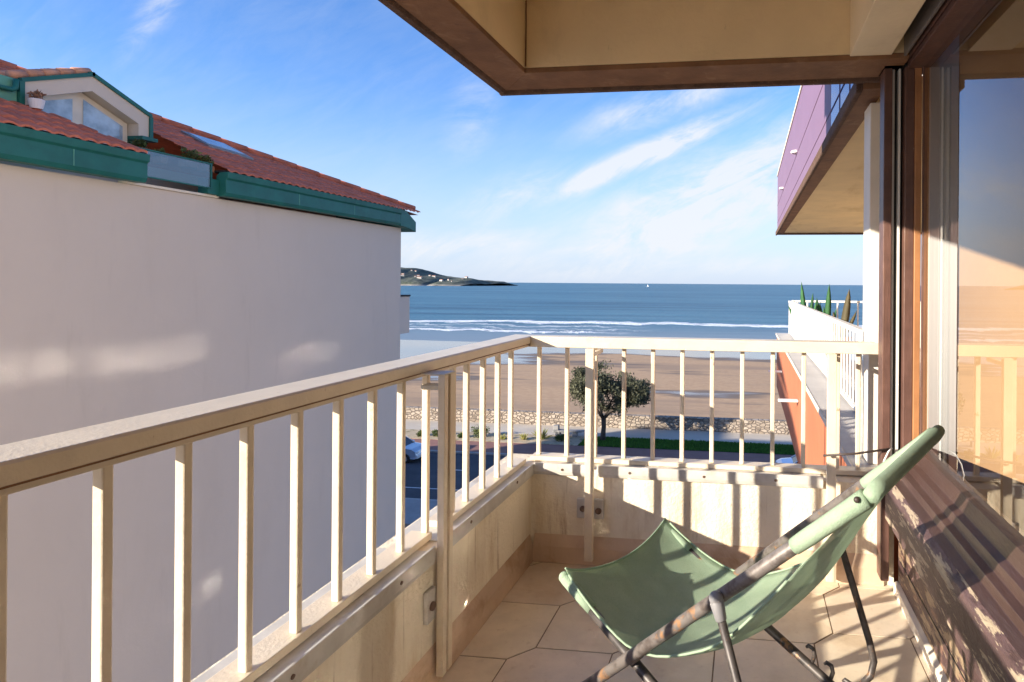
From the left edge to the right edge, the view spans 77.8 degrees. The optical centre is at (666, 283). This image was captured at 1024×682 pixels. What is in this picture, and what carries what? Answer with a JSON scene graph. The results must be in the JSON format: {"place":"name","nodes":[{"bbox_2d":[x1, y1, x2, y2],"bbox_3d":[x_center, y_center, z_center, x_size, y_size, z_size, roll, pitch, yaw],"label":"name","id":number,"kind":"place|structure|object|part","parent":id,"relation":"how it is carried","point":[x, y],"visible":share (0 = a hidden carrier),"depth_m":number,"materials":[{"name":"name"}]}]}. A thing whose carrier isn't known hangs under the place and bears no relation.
{"place":"outdoors","nodes":[
{"label":"outdoors","id":0,"kind":"place"},
{"bbox_2d":[405,499,436,527],"bbox_3d":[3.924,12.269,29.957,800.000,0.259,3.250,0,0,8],"label":"pavement","id":1,"kind":"structure","parent":0,"point":[412,510],"depth_m":32.51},
{"bbox_2d":[405,452,505,498],"bbox_3d":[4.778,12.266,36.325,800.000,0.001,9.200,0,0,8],"label":"road","id":2,"kind":"structure","parent":0,"point":[413,472],"depth_m":39.23,"materials":[{"name":"asphalt"}]},
{"bbox_2d":[405,436,421,462],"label":"parked car","id":3,"kind":"object","parent":2,"relation":"on","point":[413,449],"visible":0.27,"depth_m":41.39,"materials":[{"name":"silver metal"}]},
{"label":"window","id":4,"kind":"part","parent":3,"relation":"part of","materials":[{"name":"blue glass"}]},
{"bbox_2d":[776,454,797,463],"bbox_3d":[9.082,11.523,38.775,4.290,1.537,2.060,0,0,8],"label":"parked car","id":5,"kind":"object","parent":2,"relation":"on","point":[792,459],"visible":0.09,"depth_m":39.11,"materials":[{"name":"white paint"}]},
{"bbox_2d":[401,267,517,285],"bbox_3d":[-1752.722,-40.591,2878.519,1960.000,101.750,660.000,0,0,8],"label":"headland","id":6,"kind":"structure","parent":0,"point":[408,278],"depth_m":2618.74,"materials":[{"name":"green plant"}]},
{"bbox_2d":[0,0,920,285],"label":"sky","id":7,"kind":"structure","parent":0,"point":[661,186],"materials":[{"name":"blue"}]},
{"bbox_2d":[406,420,792,444],"bbox_3d":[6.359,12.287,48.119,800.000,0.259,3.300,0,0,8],"label":"promenade","id":8,"kind":"structure","parent":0,"point":[756,438],"depth_m":49.46,"materials":[{"name":"concrete"}]},
{"bbox_2d":[410,438,792,462],"bbox_3d":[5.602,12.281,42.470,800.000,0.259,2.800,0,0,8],"label":"pavement","id":9,"kind":"structure","parent":0,"point":[523,448],"depth_m":43.94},
{"bbox_2d":[400,340,862,419],"bbox_3d":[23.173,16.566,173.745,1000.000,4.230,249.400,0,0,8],"label":"beach","id":10,"kind":"structure","parent":0,"point":[757,381],"depth_m":95.14,"materials":[{"name":"beige sand"}]},
{"bbox_2d":[400,282,920,341],"bbox_3d":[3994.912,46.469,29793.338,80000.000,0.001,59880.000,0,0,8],"label":"sea","id":11,"kind":"structure","parent":0,"point":[472,313],"depth_m":371.33,"materials":[{"name":"liquid"}]},
{"bbox_2d":[577,436,794,454],"bbox_3d":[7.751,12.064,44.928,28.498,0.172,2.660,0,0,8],"label":"grass","id":12,"kind":"structure","parent":0,"point":[704,445],"depth_m":45.51,"materials":[{"name":"green plant"}]},
{"bbox_2d":[563,358,650,440],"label":"tamarisk tree","id":13,"kind":"object","parent":12,"relation":"on","point":[638,392],"visible":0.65,"depth_m":45.94,"materials":[{"name":"green plant"}]},
{"label":"ground","id":14,"kind":"structure","parent":0,"visible":0},
{"bbox_2d":[0,59,419,681],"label":"apartment building","id":15,"kind":"structure","parent":14,"relation":"on","point":[134,281],"depth_m":10.20,"materials":[{"name":"paint"}]},
{"bbox_2d":[27,89,46,109],"bbox_3d":[-9.225,-2.708,8.958,0.206,0.295,0.232,0,0,8],"label":"flower pot","id":16,"kind":"object","parent":15,"relation":"on","point":[37,102],"visible":1,"depth_m":8.93,"materials":[{"name":"white ceramic"}]},
{"bbox_2d":[26,92,126,146],"bbox_3d":[-9.493,-2.616,9.892,0.105,0.945,1.480,0,0,8],"label":"dormer window","id":17,"kind":"structure","parent":15,"relation":"in","point":[78,108],"depth_m":9.95,"materials":[{"name":"clear glass"}]},
{"bbox_2d":[127,138,149,154],"bbox_3d":[-8.851,-2.301,10.284,0.275,0.326,0.296,0,0,8],"label":"terrace plant","id":18,"kind":"object","parent":15,"relation":"on","point":[142,143],"visible":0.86,"depth_m":10.26,"materials":[{"name":"green plant"}]},
{"bbox_2d":[152,147,167,163],"bbox_3d":[-8.719,-2.211,10.529,0.224,0.288,0.246,0,0,41],"label":"terrace plant","id":19,"kind":"object","parent":15,"relation":"on","point":[157,158],"visible":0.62,"depth_m":10.49,"materials":[{"name":"green plant"}]},
{"bbox_2d":[178,146,202,168],"bbox_3d":[-8.352,-2.224,10.771,0.356,0.379,0.383,0,0,8],"label":"terrace plant","id":20,"kind":"object","parent":15,"relation":"on","point":[185,163],"visible":0.97,"depth_m":10.72,"materials":[{"name":"green plant"}]},
{"bbox_2d":[197,154,214,172],"bbox_3d":[-8.207,-2.152,10.909,0.257,0.317,0.253,0,0,-40],"label":"terrace plant","id":21,"kind":"object","parent":15,"relation":"on","point":[202,167],"visible":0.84,"depth_m":10.86,"materials":[{"name":"green plant"}]},
{"bbox_2d":[405,498,436,500],"bbox_3d":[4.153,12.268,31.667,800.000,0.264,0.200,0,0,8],"label":"kerb","id":22,"kind":"structure","parent":14,"relation":"on","point":[420,499],"depth_m":34.01,"materials":[{"name":"concrete"}]},
{"bbox_2d":[430,450,507,455],"bbox_3d":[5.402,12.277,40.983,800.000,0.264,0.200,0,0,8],"label":"kerb","id":23,"kind":"structure","parent":14,"relation":"on","point":[487,453],"depth_m":43.46,"materials":[{"name":"concrete"}]},
{"bbox_2d":[406,429,584,445],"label":"planting bed","id":24,"kind":"object","parent":14,"relation":"on","point":[411,433],"visible":0.2,"depth_m":47.36,"materials":[{"name":"soil"}]},
{"bbox_2d":[431,429,437,436],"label":"promenade shrub","id":25,"kind":"object","parent":24,"relation":"on","point":[434,433],"visible":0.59,"depth_m":47.83,"materials":[{"name":"green plant"}]},
{"bbox_2d":[471,426,489,437],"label":"promenade shrub","id":26,"kind":"object","parent":24,"relation":"on","point":[476,430],"visible":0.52,"depth_m":47.86,"materials":[{"name":"green plant"}]},
{"bbox_2d":[519,433,527,439],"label":"promenade shrub","id":27,"kind":"object","parent":24,"relation":"on","point":[524,436],"visible":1,"depth_m":47.00,"materials":[{"name":"green plant"}]},
{"bbox_2d":[531,426,553,438],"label":"promenade shrub","id":28,"kind":"object","parent":24,"relation":"on","point":[543,435],"visible":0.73,"depth_m":47.22,"materials":[{"name":"green plant"}]},
{"bbox_2d":[553,433,564,440],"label":"promenade shrub","id":29,"kind":"object","parent":24,"relation":"on","point":[561,437],"visible":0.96,"depth_m":46.53,"materials":[{"name":"green plant"}]},
{"bbox_2d":[552,425,584,436],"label":"stone bench","id":30,"kind":"object","parent":24,"relation":"on","point":[557,430],"visible":0.88,"depth_m":48.19,"materials":[{"name":"white stone"}]},
{"bbox_2d":[406,406,789,434],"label":"sea wall","id":31,"kind":"structure","parent":14,"relation":"on","point":[691,423],"depth_m":51.09,"materials":[{"name":"stone"}]},
{"bbox_3d":[2.747,2.250,-5.264,9.122,20.000,30.300,0,0,8],"label":"home building","id":32,"kind":"object","parent":14,"relation":"on","visible":0},
{"bbox_2d":[191,453,538,681],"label":"parapet wall","id":33,"kind":"structure","parent":32,"relation":"on","point":[378,631],"depth_m":1.79,"materials":[{"name":"paint"}]},
{"bbox_2d":[0,334,529,681],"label":"balcony railing","id":34,"kind":"object","parent":33,"relation":"on","point":[100,450],"visible":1,"depth_m":1.37,"materials":[{"name":"paint"}]},
{"bbox_2d":[378,0,908,95],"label":"balcony","id":35,"kind":"structure","parent":32,"relation":"attached to","point":[518,47],"depth_m":2.44,"materials":[{"name":"beige paint"}]},
{"bbox_2d":[850,0,925,55],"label":"shutter box","id":36,"kind":"object","parent":35,"relation":"attached to","point":[879,27],"visible":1,"depth_m":2.10,"materials":[{"name":"paint"}]},
{"bbox_2d":[440,561,935,681],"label":"floor","id":37,"kind":"structure","parent":32,"relation":"on","point":[540,625],"depth_m":2.08,"materials":[{"name":"tile"}]},
{"bbox_2d":[559,425,944,681],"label":"deck chair","id":38,"kind":"object","parent":37,"relation":"on","point":[666,589],"visible":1,"depth_m":1.61,"materials":[{"name":"fabric"}]},
{"bbox_2d":[894,541,980,681],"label":"facade wall","id":39,"kind":"structure","parent":37,"relation":"on","point":[946,658],"depth_m":2.01,"materials":[{"name":"beige paint"}]},
{"bbox_2d":[877,0,1023,681],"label":"balcony window","id":40,"kind":"structure","parent":39,"relation":"on","point":[960,538],"depth_m":2.24,"materials":[{"name":"brown wood"}]},
{"bbox_2d":[531,460,893,585],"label":"parapet wall","id":41,"kind":"structure","parent":32,"relation":"on","point":[734,519],"depth_m":2.62,"materials":[{"name":"paint"}]},
{"bbox_2d":[518,334,877,581],"bbox_3d":[0.080,0.723,2.676,1.654,0.954,0.264,0,0,8],"label":"balcony railing","id":42,"kind":"object","parent":41,"relation":"on","point":[590,508],"visible":0.81,"depth_m":2.67,"materials":[{"name":"paint"}]},
{"bbox_2d":[823,448,892,461],"bbox_3d":[0.756,0.700,2.411,0.266,0.112,0.038,0,0,8],"label":"shutter stay","id":43,"kind":"object","parent":42,"relation":"hanging from","point":[863,452],"visible":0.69,"depth_m":2.42,"materials":[{"name":"metal"}]},
{"bbox_2d":[768,333,919,581],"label":"neighbour terrace","id":44,"kind":"structure","parent":32,"relation":"attached to","point":[789,369],"depth_m":4.88,"materials":[{"name":"paint"}]},
{"bbox_2d":[788,282,820,335],"bbox_3d":[2.190,0.610,9.616,0.419,1.268,0.338,0,0,42],"label":"agave plant","id":45,"kind":"object","parent":44,"relation":"on","point":[803,301],"visible":0.2,"depth_m":9.59,"materials":[{"name":"green plant"}]},
{"bbox_2d":[788,301,862,409],"bbox_3d":[1.548,0.547,6.461,0.050,0.542,7.180,0,0,8],"label":"terrace railing","id":46,"kind":"object","parent":44,"relation":"on","point":[801,322],"visible":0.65,"depth_m":5.49,"materials":[{"name":"white paint"}]},
{"bbox_2d":[817,284,836,353],"bbox_3d":[2.479,0.627,9.504,0.338,1.238,0.340,0,0,8],"label":"agave plant","id":47,"kind":"object","parent":44,"relation":"on","point":[827,310],"visible":0.26,"depth_m":9.49,"materials":[{"name":"green plant"}]},
{"bbox_2d":[833,289,856,365],"bbox_3d":[2.659,0.663,9.329,0.341,1.168,0.339,0,0,-37],"label":"agave plant","id":48,"kind":"object","parent":44,"relation":"on","point":[845,316],"visible":0.23,"depth_m":9.31,"materials":[{"name":"green plant"}]},
{"bbox_2d":[776,76,922,234],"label":"overhanging balcony","id":49,"kind":"structure","parent":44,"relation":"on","point":[820,174],"depth_m":5.20,"materials":[{"name":"purple paint"}]},
{"bbox_2d":[792,300,920,349],"bbox_3d":[3.283,0.768,9.850,2.480,0.972,0.040,0,0,8],"label":"terrace railing","id":50,"kind":"object","parent":44,"relation":"on","point":[837,302],"visible":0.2,"depth_m":9.87,"materials":[{"name":"white paint"}]},
{"bbox_2d":[858,103,879,463],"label":"corner pillar","id":51,"kind":"structure","parent":44,"relation":"on","point":[869,401],"depth_m":2.75,"materials":[{"name":"paint"}]},
{"bbox_2d":[956,0,1023,531],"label":"interior room","id":52,"kind":"object","parent":32,"relation":"attached to","point":[990,386],"depth_m":2.35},
{"bbox_2d":[933,35,958,470],"bbox_3d":[1.073,-0.013,2.373,0.108,2.260,0.002,0,0,8],"label":"curtain","id":53,"kind":"object","parent":52,"relation":"hanging from","point":[945,266],"visible":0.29,"depth_m":2.37,"materials":[{"name":"white fabric"}]}
]}

